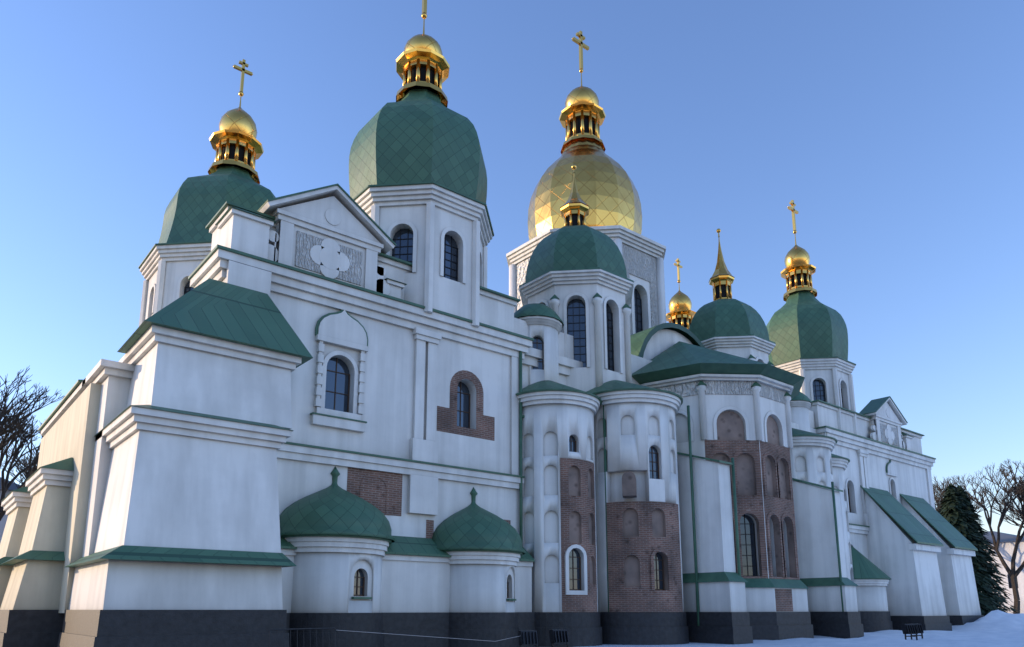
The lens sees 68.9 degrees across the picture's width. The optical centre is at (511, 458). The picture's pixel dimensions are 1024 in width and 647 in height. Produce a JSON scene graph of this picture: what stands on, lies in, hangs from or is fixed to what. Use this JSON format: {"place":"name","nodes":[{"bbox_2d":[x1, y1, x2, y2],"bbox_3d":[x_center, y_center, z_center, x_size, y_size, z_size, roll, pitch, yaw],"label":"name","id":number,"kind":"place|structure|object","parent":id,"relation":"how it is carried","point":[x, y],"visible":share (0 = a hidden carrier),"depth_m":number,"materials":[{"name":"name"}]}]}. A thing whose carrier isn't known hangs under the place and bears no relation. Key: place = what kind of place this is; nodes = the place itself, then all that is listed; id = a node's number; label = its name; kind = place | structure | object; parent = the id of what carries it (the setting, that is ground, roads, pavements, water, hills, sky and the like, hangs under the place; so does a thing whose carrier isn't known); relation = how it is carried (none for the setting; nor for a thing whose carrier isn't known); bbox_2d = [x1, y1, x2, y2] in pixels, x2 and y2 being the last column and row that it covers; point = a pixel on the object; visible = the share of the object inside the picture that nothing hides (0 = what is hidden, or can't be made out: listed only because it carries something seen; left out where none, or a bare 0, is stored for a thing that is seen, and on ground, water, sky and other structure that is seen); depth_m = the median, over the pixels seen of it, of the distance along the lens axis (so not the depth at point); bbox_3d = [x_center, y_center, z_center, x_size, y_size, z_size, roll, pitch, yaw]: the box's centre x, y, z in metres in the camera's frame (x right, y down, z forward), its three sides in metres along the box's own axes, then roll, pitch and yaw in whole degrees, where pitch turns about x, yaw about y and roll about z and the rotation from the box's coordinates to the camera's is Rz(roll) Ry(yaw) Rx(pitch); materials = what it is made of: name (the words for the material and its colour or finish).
{"place":"outdoors","nodes":[
{"label":"outdoors","id":0,"kind":"place"},
{"bbox_2d":[0,490,10,542],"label":"building","id":1,"kind":"structure","parent":0,"point":[3,522],"depth_m":63.14,"materials":[{"name":"grey paint"}]},
{"bbox_2d":[0,477,19,490],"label":"building roof","id":2,"kind":"structure","parent":1,"relation":"attached to","point":[13,486],"depth_m":64.16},
{"bbox_2d":[0,0,1023,535],"label":"sky","id":3,"kind":"structure","parent":0,"point":[893,130],"materials":[{"name":"blue"}]},
{"bbox_2d":[984,541,1023,613],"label":"building","id":4,"kind":"structure","parent":0,"point":[1005,549],"depth_m":89.01,"materials":[{"name":"white paint"}]},
{"bbox_2d":[984,531,1023,542],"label":"building roof","id":5,"kind":"structure","parent":4,"relation":"attached to","point":[1005,537],"depth_m":94.32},
{"bbox_3d":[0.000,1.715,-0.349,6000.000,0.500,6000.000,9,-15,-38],"label":"ground","id":6,"kind":"structure","parent":0,"visible":0},
{"bbox_2d":[0,443,39,487],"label":"bare tree","id":7,"kind":"object","parent":6,"relation":"on","point":[24,464],"visible":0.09,"depth_m":64.68,"materials":[{"name":"brown plant"}]},
{"bbox_2d":[0,367,64,520],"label":"bare tree","id":8,"kind":"object","parent":6,"relation":"on","point":[16,428],"visible":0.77,"depth_m":55.01,"materials":[{"name":"brown plant"}]},
{"bbox_2d":[269,628,335,646],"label":"barrier","id":9,"kind":"object","parent":6,"relation":"on","point":[303,629],"visible":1,"depth_m":19.86,"materials":[{"name":"grey metal"}]},
{"bbox_2d":[338,630,518,641],"bbox_3d":[-2.186,5.247,22.026,6.111,0.414,0.101,6,-13,-28],"label":"barrier tape","id":10,"kind":"object","parent":9,"relation":"attached to","point":[423,636],"visible":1,"depth_m":21.75,"materials":[{"name":"grey"}]},
{"bbox_2d":[0,0,983,646],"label":"cathedral","id":11,"kind":"structure","parent":6,"relation":"on","point":[374,404],"depth_m":32.04,"materials":[{"name":"white paint"}]},
{"bbox_2d":[518,630,537,646],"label":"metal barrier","id":12,"kind":"object","parent":6,"relation":"on","point":[527,637],"visible":1,"depth_m":23.31,"materials":[{"name":"grey metal"}]},
{"bbox_2d":[549,629,568,646],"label":"bench","id":13,"kind":"object","parent":6,"relation":"on","point":[558,636],"visible":1,"depth_m":24.53,"materials":[{"name":"grey metal"}]},
{"bbox_2d":[580,610,1023,646],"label":"snow field","id":14,"kind":"structure","parent":6,"relation":"on","point":[996,628],"depth_m":34.27,"materials":[{"name":"white snow"}]},
{"bbox_2d":[901,624,917,639],"bbox_3d":[18.101,7.981,33.858,0.620,0.860,0.510,2,-12,-9],"label":"bench","id":15,"kind":"object","parent":14,"relation":"on","point":[909,628],"visible":0.77,"depth_m":33.81,"materials":[{"name":"grey metal"}]},
{"bbox_2d":[910,624,923,639],"bbox_3d":[18.919,8.191,34.891,0.620,0.860,0.510,2,-12,-9],"label":"bench","id":16,"kind":"object","parent":14,"relation":"on","point":[919,628],"visible":0.45,"depth_m":34.84,"materials":[{"name":"grey metal"}]},
{"bbox_2d":[932,473,994,512],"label":"bare tree","id":17,"kind":"object","parent":6,"relation":"on","point":[939,495],"visible":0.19,"depth_m":84.78,"materials":[{"name":"brown plant"}]},
{"bbox_2d":[935,459,1023,613],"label":"bare tree","id":18,"kind":"object","parent":6,"relation":"on","point":[1013,573],"visible":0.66,"depth_m":85.36,"materials":[{"name":"brown plant"}]},
{"bbox_2d":[989,469,1023,527],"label":"bare tree","id":19,"kind":"object","parent":6,"relation":"on","point":[1013,511],"visible":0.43,"depth_m":90.92,"materials":[{"name":"brown plant"}]},
{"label":"snow","id":20,"kind":"object","parent":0,"visible":0},
{"bbox_2d":[937,484,1010,615],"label":"conifer tree","id":21,"kind":"object","parent":20,"relation":"on","point":[953,510],"visible":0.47,"depth_m":72.78,"materials":[{"name":"green plant"}]},
{"bbox_2d":[957,485,1019,614],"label":"conifer tree","id":22,"kind":"object","parent":20,"relation":"on","point":[975,516],"visible":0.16,"depth_m":76.36,"materials":[{"name":"green plant"}]}
]}

